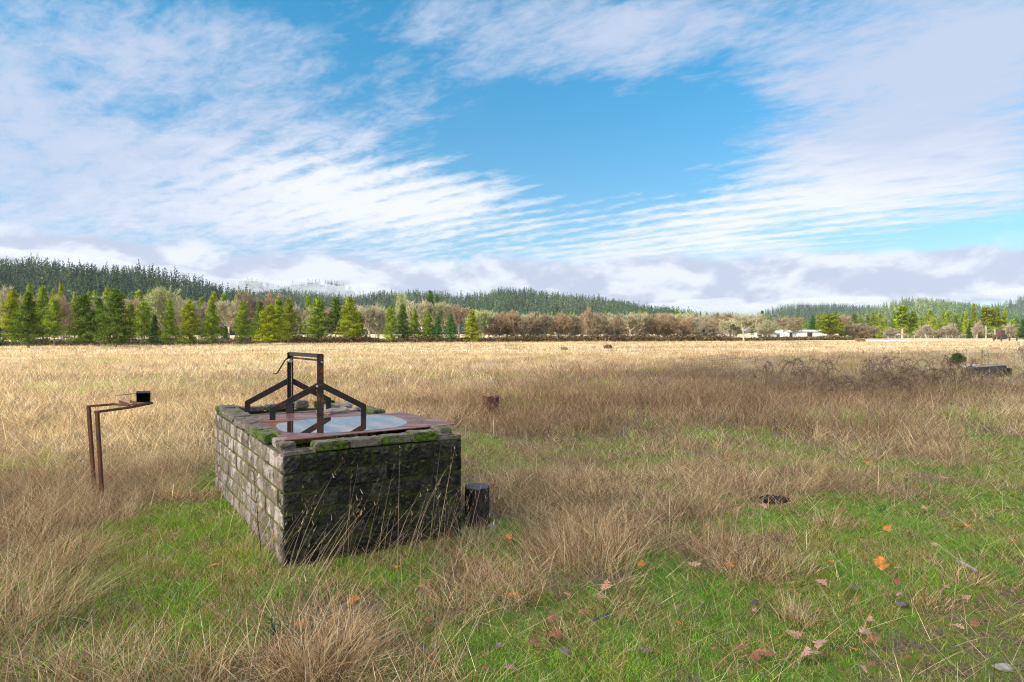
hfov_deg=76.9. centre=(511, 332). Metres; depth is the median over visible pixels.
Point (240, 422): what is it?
stone slab
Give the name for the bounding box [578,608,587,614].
oak leaf
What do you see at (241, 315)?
pine tree
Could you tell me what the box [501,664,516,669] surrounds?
oak leaf
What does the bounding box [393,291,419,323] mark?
bare tree
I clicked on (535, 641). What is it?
oak leaf
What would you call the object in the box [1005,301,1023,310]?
hill
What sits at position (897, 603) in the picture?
dark stone
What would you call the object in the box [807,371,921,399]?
bramble thicket
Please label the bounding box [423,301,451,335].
bare tree
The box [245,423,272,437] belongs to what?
concrete block
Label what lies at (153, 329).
fir tree
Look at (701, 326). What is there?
bare tree
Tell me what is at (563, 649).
oak leaf
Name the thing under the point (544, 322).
bare tree
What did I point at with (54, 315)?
pine tree
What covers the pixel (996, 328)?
pine tree
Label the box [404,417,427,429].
concrete block
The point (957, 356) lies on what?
bush
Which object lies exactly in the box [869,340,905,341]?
white pipe
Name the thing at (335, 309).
pine tree
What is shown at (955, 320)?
pine tree
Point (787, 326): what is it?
bare tree
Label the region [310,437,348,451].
concrete block
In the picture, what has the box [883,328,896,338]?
bare tree
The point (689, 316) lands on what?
bare tree
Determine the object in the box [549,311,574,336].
bare tree
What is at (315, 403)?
concrete block
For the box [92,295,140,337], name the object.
bare tree
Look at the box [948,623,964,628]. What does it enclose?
oak leaf
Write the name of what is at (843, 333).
broad pine
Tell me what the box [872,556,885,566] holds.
oak leaf
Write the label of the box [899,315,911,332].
pine tree
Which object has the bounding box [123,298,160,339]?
bare tree
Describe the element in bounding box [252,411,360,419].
sheet
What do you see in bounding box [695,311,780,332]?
brown hill
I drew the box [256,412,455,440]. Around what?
rusty sheet
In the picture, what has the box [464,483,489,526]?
log round
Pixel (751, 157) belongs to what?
sky
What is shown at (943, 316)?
pine tree
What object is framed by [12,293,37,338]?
bare tree
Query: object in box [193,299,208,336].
bare tree
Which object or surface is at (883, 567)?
oak leaf
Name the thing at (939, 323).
pine tree
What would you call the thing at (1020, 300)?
conifer forest
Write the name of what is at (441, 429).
concrete block
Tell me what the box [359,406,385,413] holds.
concrete block
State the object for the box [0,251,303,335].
conifer forest
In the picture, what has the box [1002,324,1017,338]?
bare tree
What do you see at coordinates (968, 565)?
stick
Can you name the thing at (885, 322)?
pine tree
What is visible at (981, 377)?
bramble thicket
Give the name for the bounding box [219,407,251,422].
concrete block
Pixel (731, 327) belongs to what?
bare tree
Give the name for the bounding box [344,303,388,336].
bare tree
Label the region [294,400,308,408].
concrete block
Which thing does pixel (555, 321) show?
bare tree
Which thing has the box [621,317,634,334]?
bare tree
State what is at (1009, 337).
rail fence
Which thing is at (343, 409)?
broken stone
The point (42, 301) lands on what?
pine tree
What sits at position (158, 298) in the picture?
bare tree
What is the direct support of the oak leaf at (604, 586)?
on the dry grass at (321, 601)
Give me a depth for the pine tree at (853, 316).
362.91 m
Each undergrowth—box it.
[0,338,256,345]
[252,335,469,343]
[469,333,734,341]
[734,334,857,340]
[848,333,1018,337]
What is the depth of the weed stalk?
5.51 m
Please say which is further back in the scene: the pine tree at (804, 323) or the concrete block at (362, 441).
the pine tree at (804, 323)
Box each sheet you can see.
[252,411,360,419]
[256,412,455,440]
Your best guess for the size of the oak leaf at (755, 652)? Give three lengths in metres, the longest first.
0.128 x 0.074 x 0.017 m
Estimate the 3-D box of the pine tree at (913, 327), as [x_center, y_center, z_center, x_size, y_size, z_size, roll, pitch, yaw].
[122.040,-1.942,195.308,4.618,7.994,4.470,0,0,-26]
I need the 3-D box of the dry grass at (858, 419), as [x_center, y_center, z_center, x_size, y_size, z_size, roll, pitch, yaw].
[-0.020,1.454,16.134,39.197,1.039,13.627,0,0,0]
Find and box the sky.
[0,0,1023,315]
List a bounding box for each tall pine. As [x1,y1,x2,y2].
[892,305,914,338]
[978,307,993,337]
[989,306,1003,334]
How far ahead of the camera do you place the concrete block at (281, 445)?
5.35 m
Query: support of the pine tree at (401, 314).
on the ground at (942, 625)
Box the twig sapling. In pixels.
[981,345,992,363]
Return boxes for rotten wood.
[760,494,790,503]
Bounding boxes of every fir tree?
[0,327,8,345]
[142,315,163,344]
[220,326,229,338]
[432,315,445,339]
[441,314,460,341]
[458,309,482,341]
[758,310,766,336]
[964,323,973,338]
[1016,319,1023,338]
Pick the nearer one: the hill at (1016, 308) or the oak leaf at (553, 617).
the oak leaf at (553, 617)
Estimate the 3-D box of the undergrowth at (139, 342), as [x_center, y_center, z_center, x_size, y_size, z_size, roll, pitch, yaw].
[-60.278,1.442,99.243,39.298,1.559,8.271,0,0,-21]
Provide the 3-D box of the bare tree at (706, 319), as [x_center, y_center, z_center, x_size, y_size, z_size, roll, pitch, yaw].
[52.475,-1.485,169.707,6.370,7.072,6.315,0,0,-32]
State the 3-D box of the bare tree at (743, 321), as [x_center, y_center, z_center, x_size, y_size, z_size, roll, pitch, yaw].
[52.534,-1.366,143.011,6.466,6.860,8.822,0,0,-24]
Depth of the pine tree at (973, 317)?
214.42 m
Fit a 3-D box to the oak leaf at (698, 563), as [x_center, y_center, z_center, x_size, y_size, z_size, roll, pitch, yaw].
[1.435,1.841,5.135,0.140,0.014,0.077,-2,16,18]
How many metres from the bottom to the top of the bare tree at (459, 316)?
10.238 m
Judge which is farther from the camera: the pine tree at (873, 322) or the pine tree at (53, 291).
the pine tree at (873, 322)
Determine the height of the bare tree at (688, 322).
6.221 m
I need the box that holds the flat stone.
[992,663,1013,671]
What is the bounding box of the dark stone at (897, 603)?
[895,601,908,606]
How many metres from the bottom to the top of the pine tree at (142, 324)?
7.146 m
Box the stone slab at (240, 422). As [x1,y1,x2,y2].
[233,415,269,429]
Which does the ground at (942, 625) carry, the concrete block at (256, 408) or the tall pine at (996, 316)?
the tall pine at (996, 316)
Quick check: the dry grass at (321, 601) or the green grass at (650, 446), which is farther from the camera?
the green grass at (650, 446)
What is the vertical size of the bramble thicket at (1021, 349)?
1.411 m
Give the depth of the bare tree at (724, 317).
166.33 m
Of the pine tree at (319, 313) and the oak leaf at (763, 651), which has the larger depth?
the pine tree at (319, 313)
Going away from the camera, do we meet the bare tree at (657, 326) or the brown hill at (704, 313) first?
the bare tree at (657, 326)
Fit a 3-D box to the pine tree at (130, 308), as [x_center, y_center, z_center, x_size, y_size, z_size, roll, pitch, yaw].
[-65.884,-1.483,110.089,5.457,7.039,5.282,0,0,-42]
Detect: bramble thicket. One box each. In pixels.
[761,358,839,392]
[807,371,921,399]
[859,354,982,389]
[971,371,1023,386]
[1016,341,1023,360]
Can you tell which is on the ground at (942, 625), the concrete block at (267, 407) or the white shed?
the white shed
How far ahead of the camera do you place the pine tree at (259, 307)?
119.11 m
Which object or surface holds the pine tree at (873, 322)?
on the ground at (942, 625)
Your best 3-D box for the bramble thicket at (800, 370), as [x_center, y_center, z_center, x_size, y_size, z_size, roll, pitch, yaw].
[9.592,1.374,21.594,2.280,1.206,5.792,0,0,30]
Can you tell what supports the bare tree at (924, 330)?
on the ground at (942, 625)
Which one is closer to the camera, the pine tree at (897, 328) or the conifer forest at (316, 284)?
the pine tree at (897, 328)
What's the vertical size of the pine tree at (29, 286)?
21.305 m
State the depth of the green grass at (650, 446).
8.64 m
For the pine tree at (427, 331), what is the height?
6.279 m
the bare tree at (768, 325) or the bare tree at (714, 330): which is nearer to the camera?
the bare tree at (714, 330)
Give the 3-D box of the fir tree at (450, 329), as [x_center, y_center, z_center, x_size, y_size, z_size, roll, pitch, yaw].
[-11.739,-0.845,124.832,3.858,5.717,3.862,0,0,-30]
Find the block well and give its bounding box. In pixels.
[215,407,460,567]
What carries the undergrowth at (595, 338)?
on the ground at (942, 625)
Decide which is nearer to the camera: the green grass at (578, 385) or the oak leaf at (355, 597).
the oak leaf at (355, 597)
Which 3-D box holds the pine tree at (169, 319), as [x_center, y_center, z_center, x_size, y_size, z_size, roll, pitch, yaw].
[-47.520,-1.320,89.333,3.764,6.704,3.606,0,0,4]
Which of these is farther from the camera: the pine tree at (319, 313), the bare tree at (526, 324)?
the bare tree at (526, 324)
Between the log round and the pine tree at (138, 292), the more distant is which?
the pine tree at (138, 292)
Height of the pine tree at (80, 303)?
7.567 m
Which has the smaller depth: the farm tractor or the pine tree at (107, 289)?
the farm tractor
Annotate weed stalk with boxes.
[247,470,266,550]
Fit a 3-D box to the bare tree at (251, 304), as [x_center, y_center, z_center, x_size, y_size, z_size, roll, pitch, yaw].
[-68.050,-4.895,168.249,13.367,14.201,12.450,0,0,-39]
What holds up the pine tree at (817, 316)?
on the ground at (942, 625)
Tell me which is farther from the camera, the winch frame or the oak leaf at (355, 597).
the winch frame
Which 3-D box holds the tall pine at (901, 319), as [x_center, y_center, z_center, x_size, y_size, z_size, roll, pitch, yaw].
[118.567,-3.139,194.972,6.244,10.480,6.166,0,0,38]
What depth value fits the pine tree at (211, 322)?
92.29 m
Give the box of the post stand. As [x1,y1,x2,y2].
[86,391,152,498]
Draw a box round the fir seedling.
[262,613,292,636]
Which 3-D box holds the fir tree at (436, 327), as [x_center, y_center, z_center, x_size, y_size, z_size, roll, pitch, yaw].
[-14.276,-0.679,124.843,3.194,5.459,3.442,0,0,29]
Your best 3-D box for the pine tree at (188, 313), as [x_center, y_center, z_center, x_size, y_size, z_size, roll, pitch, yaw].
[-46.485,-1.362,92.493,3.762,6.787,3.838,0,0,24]
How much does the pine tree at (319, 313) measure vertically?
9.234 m
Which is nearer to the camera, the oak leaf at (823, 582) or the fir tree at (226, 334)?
the oak leaf at (823, 582)
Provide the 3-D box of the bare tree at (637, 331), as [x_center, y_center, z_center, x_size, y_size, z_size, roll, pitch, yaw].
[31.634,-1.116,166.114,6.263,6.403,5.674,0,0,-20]
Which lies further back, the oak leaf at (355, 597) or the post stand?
the post stand
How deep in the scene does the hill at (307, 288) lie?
2064.10 m
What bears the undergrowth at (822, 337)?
on the ground at (942, 625)
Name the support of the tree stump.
on the ground at (942, 625)
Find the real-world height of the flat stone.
0.035 m
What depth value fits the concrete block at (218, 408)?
7.81 m
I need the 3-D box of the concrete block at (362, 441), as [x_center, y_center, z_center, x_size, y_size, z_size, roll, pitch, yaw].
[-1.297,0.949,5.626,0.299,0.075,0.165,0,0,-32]
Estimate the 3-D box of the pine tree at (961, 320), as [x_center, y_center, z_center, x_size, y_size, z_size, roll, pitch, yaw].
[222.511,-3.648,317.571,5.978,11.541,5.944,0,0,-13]
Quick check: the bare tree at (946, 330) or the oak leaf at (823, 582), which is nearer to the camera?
the oak leaf at (823, 582)
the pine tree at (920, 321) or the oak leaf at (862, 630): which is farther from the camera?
the pine tree at (920, 321)
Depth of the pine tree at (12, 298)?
95.21 m
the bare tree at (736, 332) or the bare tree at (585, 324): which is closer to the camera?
the bare tree at (585, 324)
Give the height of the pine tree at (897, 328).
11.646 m
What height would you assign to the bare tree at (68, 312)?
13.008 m
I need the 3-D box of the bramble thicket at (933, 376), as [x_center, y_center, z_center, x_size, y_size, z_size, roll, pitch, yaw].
[14.536,1.383,22.727,4.119,1.166,7.336,0,0,28]
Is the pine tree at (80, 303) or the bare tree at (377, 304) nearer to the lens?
the pine tree at (80, 303)
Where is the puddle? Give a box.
[275,415,406,432]
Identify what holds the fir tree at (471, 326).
on the ground at (942, 625)
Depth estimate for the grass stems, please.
7.52 m
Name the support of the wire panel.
on the ground at (942, 625)
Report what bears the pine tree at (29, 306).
on the ground at (942, 625)
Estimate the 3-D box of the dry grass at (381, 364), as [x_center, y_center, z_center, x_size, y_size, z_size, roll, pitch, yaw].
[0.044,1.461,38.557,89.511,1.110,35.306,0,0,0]
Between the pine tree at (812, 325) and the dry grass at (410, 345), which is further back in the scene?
the pine tree at (812, 325)
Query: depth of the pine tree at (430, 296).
199.66 m
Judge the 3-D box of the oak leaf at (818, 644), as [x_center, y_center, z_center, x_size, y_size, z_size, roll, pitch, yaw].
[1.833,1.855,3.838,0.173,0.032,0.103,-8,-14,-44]
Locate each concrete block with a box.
[215,404,240,413]
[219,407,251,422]
[241,405,264,411]
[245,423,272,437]
[255,429,280,443]
[264,403,285,410]
[271,437,289,448]
[276,441,295,450]
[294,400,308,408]
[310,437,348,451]
[313,400,334,407]
[345,435,381,447]
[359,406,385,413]
[378,432,410,444]
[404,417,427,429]
[405,429,437,441]
[426,423,451,433]
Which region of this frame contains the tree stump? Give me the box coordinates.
[482,395,498,414]
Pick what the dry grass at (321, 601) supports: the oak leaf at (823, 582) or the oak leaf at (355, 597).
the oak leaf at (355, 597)
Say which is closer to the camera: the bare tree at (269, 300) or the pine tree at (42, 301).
the pine tree at (42, 301)
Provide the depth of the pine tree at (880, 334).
195.01 m
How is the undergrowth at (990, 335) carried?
on the ground at (942, 625)
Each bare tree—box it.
[0,285,13,340]
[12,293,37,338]
[35,293,80,339]
[78,302,106,335]
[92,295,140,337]
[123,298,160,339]
[134,285,182,333]
[172,294,205,332]
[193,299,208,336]
[198,303,224,333]
[207,299,239,337]
[227,287,261,337]
[247,293,286,329]
[291,305,313,331]
[315,302,345,336]
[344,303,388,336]
[367,301,379,337]
[368,305,389,337]
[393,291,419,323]
[396,299,449,331]
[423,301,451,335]
[441,303,475,337]
[462,308,498,337]
[483,311,510,337]
[493,310,528,335]
[514,310,544,335]
[526,312,554,334]
[546,314,562,336]
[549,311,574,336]
[563,314,584,335]
[578,312,607,334]
[581,307,594,335]
[584,311,611,340]
[606,313,625,335]
[620,311,651,335]
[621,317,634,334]
[625,313,655,334]
[627,327,643,335]
[642,312,669,336]
[660,314,691,335]
[674,312,693,318]
[679,315,696,334]
[681,314,699,324]
[687,317,710,334]
[694,313,710,335]
[703,315,716,334]
[703,318,724,336]
[709,311,739,335]
[715,314,739,336]
[718,318,747,335]
[725,313,767,340]
[727,328,747,336]
[756,317,776,336]
[771,316,805,336]
[784,320,804,336]
[837,313,853,329]
[837,323,867,336]
[846,322,883,338]
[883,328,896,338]
[912,324,938,338]
[936,323,961,338]
[970,320,985,338]
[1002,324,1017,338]
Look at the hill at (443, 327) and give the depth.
781.14 m
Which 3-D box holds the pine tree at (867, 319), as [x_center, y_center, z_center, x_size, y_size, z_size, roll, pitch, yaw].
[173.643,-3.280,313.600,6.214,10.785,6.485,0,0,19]
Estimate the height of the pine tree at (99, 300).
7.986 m
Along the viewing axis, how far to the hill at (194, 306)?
466.51 m
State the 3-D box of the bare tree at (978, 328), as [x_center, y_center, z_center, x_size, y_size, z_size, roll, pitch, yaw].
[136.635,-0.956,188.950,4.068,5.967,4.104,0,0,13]
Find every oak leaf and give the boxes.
[349,595,359,602]
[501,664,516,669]
[530,638,545,644]
[547,614,559,620]
[548,625,563,637]
[558,647,570,657]
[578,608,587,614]
[600,578,610,589]
[639,647,658,652]
[686,562,700,566]
[731,643,748,649]
[749,650,760,660]
[756,647,782,657]
[786,630,802,638]
[798,647,811,659]
[811,639,825,650]
[817,579,827,586]
[859,626,873,634]
[865,633,879,641]
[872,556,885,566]
[878,562,891,569]
[892,577,900,584]
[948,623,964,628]
[970,618,978,626]
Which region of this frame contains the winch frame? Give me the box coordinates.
[245,352,365,419]
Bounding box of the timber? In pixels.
[251,407,359,414]
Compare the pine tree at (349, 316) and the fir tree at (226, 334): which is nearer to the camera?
the fir tree at (226, 334)
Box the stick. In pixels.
[955,561,977,571]
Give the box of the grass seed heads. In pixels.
[0,366,1023,661]
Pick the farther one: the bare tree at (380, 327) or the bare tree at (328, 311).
the bare tree at (328, 311)
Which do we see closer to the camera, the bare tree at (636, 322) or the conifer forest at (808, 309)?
the bare tree at (636, 322)
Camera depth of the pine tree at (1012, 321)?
318.56 m
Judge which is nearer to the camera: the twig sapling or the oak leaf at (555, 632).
the oak leaf at (555, 632)
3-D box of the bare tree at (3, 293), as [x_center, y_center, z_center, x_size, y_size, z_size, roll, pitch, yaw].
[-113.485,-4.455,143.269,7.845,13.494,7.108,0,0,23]
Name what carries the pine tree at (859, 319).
on the ground at (942, 625)
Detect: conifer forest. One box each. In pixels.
[0,251,25,265]
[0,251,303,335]
[217,277,370,298]
[229,286,741,333]
[756,299,896,332]
[851,296,1023,333]
[987,295,1023,312]
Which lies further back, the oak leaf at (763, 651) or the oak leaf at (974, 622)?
the oak leaf at (974, 622)
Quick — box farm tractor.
[992,330,1006,339]
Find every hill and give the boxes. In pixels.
[0,255,24,268]
[4,282,326,335]
[223,284,361,299]
[297,304,569,333]
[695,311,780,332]
[746,311,905,332]
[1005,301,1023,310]
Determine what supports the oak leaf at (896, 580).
on the ground at (942, 625)
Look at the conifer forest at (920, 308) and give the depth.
1156.86 m
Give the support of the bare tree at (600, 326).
on the ground at (942, 625)
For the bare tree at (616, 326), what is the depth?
136.13 m
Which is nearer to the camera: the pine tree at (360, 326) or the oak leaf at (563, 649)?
the oak leaf at (563, 649)
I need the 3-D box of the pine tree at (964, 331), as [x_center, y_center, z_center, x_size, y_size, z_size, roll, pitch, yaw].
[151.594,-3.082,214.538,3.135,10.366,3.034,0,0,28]
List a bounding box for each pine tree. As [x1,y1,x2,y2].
[0,289,26,340]
[3,291,56,347]
[23,282,35,332]
[29,285,59,337]
[39,298,68,345]
[49,288,54,305]
[56,283,67,304]
[60,293,104,345]
[70,292,79,334]
[86,288,138,346]
[86,290,92,304]
[88,297,109,339]
[91,290,97,300]
[102,285,110,334]
[113,303,143,338]
[130,300,157,338]
[132,289,142,336]
[141,288,152,337]
[155,299,184,345]
[176,300,203,344]
[196,297,205,334]
[198,296,227,344]
[211,291,217,304]
[219,293,228,328]
[232,301,257,343]
[249,301,272,336]
[251,304,289,342]
[271,298,293,336]
[277,298,303,342]
[300,295,316,336]
[301,296,329,336]
[323,297,344,335]
[333,296,362,341]
[353,312,368,337]
[380,306,400,342]
[394,304,412,338]
[407,309,423,337]
[422,311,434,339]
[423,290,433,334]
[749,325,756,334]
[799,318,807,329]
[808,315,818,329]
[814,314,821,329]
[849,313,857,324]
[856,316,862,326]
[863,315,871,326]
[870,312,877,329]
[875,313,886,331]
[876,325,885,338]
[882,316,890,331]
[887,312,898,332]
[894,322,908,333]
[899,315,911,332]
[904,313,918,338]
[908,311,919,330]
[916,317,924,332]
[922,309,936,327]
[928,316,936,332]
[933,319,942,338]
[940,311,945,326]
[941,310,953,327]
[952,315,961,338]
[958,314,964,334]
[961,308,967,333]
[967,303,979,337]
[989,323,1000,333]
[999,308,1011,329]
[1009,319,1019,332]
[1013,317,1020,332]
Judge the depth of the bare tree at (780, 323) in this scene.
168.32 m
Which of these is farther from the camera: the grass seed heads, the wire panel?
the wire panel
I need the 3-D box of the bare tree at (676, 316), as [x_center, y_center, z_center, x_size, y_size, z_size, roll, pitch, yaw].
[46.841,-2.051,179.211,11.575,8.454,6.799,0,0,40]
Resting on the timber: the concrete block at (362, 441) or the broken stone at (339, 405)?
the broken stone at (339, 405)
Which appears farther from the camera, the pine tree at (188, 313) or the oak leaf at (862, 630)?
the pine tree at (188, 313)
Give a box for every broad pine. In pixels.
[815,312,848,334]
[838,329,847,335]
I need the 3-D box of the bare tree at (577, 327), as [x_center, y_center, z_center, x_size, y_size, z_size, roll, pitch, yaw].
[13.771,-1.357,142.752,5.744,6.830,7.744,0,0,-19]
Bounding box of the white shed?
[775,330,825,336]
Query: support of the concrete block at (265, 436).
on the block well
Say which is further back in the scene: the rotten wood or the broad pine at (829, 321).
the broad pine at (829, 321)
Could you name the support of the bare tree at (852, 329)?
on the ground at (942, 625)
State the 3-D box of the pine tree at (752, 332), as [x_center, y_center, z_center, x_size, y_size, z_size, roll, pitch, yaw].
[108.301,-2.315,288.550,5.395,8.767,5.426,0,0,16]
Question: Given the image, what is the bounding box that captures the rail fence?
[993,336,1023,340]
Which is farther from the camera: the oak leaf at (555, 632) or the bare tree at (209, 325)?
the bare tree at (209, 325)
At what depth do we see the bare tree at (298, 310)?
167.14 m
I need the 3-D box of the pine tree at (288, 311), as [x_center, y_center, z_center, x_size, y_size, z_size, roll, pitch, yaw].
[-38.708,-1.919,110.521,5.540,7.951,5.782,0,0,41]
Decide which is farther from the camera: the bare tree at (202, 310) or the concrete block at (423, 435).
the bare tree at (202, 310)
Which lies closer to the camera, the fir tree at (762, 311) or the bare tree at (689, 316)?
the bare tree at (689, 316)
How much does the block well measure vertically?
1.000 m
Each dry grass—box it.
[0,339,1023,355]
[0,347,1023,388]
[0,368,1023,457]
[0,427,1023,591]
[0,541,1023,681]
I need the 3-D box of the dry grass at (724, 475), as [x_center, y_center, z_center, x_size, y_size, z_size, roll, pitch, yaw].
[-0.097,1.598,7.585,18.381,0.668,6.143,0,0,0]
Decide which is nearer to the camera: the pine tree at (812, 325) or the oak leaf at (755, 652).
the oak leaf at (755, 652)
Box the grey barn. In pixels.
[754,332,779,336]
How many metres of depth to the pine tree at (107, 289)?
193.16 m
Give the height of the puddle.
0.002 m
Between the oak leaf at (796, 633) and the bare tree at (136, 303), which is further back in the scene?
the bare tree at (136, 303)
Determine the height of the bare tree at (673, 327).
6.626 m
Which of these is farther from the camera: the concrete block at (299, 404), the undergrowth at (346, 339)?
the undergrowth at (346, 339)
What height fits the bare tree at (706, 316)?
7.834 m
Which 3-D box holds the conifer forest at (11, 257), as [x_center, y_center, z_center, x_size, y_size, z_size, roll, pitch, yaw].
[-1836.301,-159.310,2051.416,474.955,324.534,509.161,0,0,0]
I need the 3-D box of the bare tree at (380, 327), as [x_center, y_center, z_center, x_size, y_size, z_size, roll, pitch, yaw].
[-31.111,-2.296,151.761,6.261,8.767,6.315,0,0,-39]
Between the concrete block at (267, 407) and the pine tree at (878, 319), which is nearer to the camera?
the concrete block at (267, 407)
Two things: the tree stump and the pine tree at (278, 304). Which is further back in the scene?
the pine tree at (278, 304)
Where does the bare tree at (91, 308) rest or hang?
on the ground at (942, 625)
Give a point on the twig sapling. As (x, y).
(987, 356)
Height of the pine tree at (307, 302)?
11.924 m
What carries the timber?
on the block well
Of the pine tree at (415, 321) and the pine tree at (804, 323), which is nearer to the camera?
the pine tree at (415, 321)
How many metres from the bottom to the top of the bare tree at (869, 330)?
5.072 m
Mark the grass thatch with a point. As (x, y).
(832, 478)
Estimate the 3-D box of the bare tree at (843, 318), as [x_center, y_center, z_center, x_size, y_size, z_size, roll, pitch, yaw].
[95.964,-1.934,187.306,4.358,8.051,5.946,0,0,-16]
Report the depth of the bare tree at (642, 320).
142.58 m
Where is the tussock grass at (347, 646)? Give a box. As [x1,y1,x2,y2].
[0,455,1010,681]
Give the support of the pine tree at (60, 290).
on the ground at (942, 625)
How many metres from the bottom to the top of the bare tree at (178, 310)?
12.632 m
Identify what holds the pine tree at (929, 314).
on the ground at (942, 625)
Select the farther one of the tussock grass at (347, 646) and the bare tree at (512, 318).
the bare tree at (512, 318)
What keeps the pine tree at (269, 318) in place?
on the ground at (942, 625)
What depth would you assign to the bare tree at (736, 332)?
177.21 m
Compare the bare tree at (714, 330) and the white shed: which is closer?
the bare tree at (714, 330)
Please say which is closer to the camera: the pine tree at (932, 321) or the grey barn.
the grey barn
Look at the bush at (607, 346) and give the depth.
75.26 m
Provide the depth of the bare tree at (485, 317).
134.83 m
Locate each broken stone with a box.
[316,406,357,413]
[324,402,352,409]
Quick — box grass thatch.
[0,430,1023,681]
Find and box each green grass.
[0,417,1023,521]
[5,363,1017,415]
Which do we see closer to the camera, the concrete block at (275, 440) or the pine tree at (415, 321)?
the concrete block at (275, 440)
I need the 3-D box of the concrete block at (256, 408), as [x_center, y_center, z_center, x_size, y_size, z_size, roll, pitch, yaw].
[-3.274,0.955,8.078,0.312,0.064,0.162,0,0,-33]
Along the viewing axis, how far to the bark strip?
6.57 m
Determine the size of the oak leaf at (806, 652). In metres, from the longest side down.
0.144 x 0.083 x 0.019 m
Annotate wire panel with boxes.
[681,352,737,369]
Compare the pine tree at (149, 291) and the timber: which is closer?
the timber
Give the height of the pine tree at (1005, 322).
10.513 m
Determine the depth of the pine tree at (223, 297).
220.08 m
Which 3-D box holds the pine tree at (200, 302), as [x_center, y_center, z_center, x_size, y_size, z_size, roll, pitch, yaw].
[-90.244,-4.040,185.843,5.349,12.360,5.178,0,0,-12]
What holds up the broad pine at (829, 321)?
on the ground at (942, 625)
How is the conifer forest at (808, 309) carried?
on the misty hill at (806, 317)
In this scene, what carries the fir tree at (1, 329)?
on the ground at (942, 625)
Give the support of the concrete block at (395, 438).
on the block well
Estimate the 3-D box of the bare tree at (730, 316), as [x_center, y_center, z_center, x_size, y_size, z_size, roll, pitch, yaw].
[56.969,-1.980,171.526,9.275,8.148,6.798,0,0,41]
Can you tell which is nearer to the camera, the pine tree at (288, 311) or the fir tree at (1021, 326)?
the pine tree at (288, 311)
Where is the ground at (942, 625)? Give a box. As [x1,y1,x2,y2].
[0,333,1023,681]
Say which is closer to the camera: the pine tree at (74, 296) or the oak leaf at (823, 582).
the oak leaf at (823, 582)
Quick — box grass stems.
[0,373,1023,681]
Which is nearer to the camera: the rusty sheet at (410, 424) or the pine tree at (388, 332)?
the rusty sheet at (410, 424)
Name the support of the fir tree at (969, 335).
on the ground at (942, 625)
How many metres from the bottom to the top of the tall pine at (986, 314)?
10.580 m
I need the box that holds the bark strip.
[262,420,287,421]
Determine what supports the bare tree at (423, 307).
on the ground at (942, 625)
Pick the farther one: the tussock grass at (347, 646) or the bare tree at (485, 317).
the bare tree at (485, 317)
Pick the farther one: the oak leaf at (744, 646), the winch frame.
the winch frame
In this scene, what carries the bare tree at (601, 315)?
on the ground at (942, 625)
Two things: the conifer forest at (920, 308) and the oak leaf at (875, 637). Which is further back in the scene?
the conifer forest at (920, 308)
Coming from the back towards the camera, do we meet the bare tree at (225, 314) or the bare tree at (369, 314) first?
the bare tree at (225, 314)
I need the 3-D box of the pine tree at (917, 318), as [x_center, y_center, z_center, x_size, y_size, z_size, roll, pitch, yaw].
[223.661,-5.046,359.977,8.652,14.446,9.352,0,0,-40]
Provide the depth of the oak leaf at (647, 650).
3.76 m
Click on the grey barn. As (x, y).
(777, 334)
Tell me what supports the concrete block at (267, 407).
on the block well
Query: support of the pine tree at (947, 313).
on the ground at (942, 625)
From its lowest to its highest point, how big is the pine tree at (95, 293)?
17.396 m
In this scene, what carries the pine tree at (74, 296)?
on the ground at (942, 625)
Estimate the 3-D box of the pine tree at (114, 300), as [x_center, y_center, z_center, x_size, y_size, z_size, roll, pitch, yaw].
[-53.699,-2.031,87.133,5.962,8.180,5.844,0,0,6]
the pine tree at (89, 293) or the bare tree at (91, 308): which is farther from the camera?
the pine tree at (89, 293)
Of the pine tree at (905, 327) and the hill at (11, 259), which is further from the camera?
the hill at (11, 259)
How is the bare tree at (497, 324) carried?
on the ground at (942, 625)
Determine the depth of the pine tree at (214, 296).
239.20 m
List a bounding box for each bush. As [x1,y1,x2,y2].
[603,344,612,348]
[949,353,965,364]
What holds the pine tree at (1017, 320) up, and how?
on the ground at (942, 625)

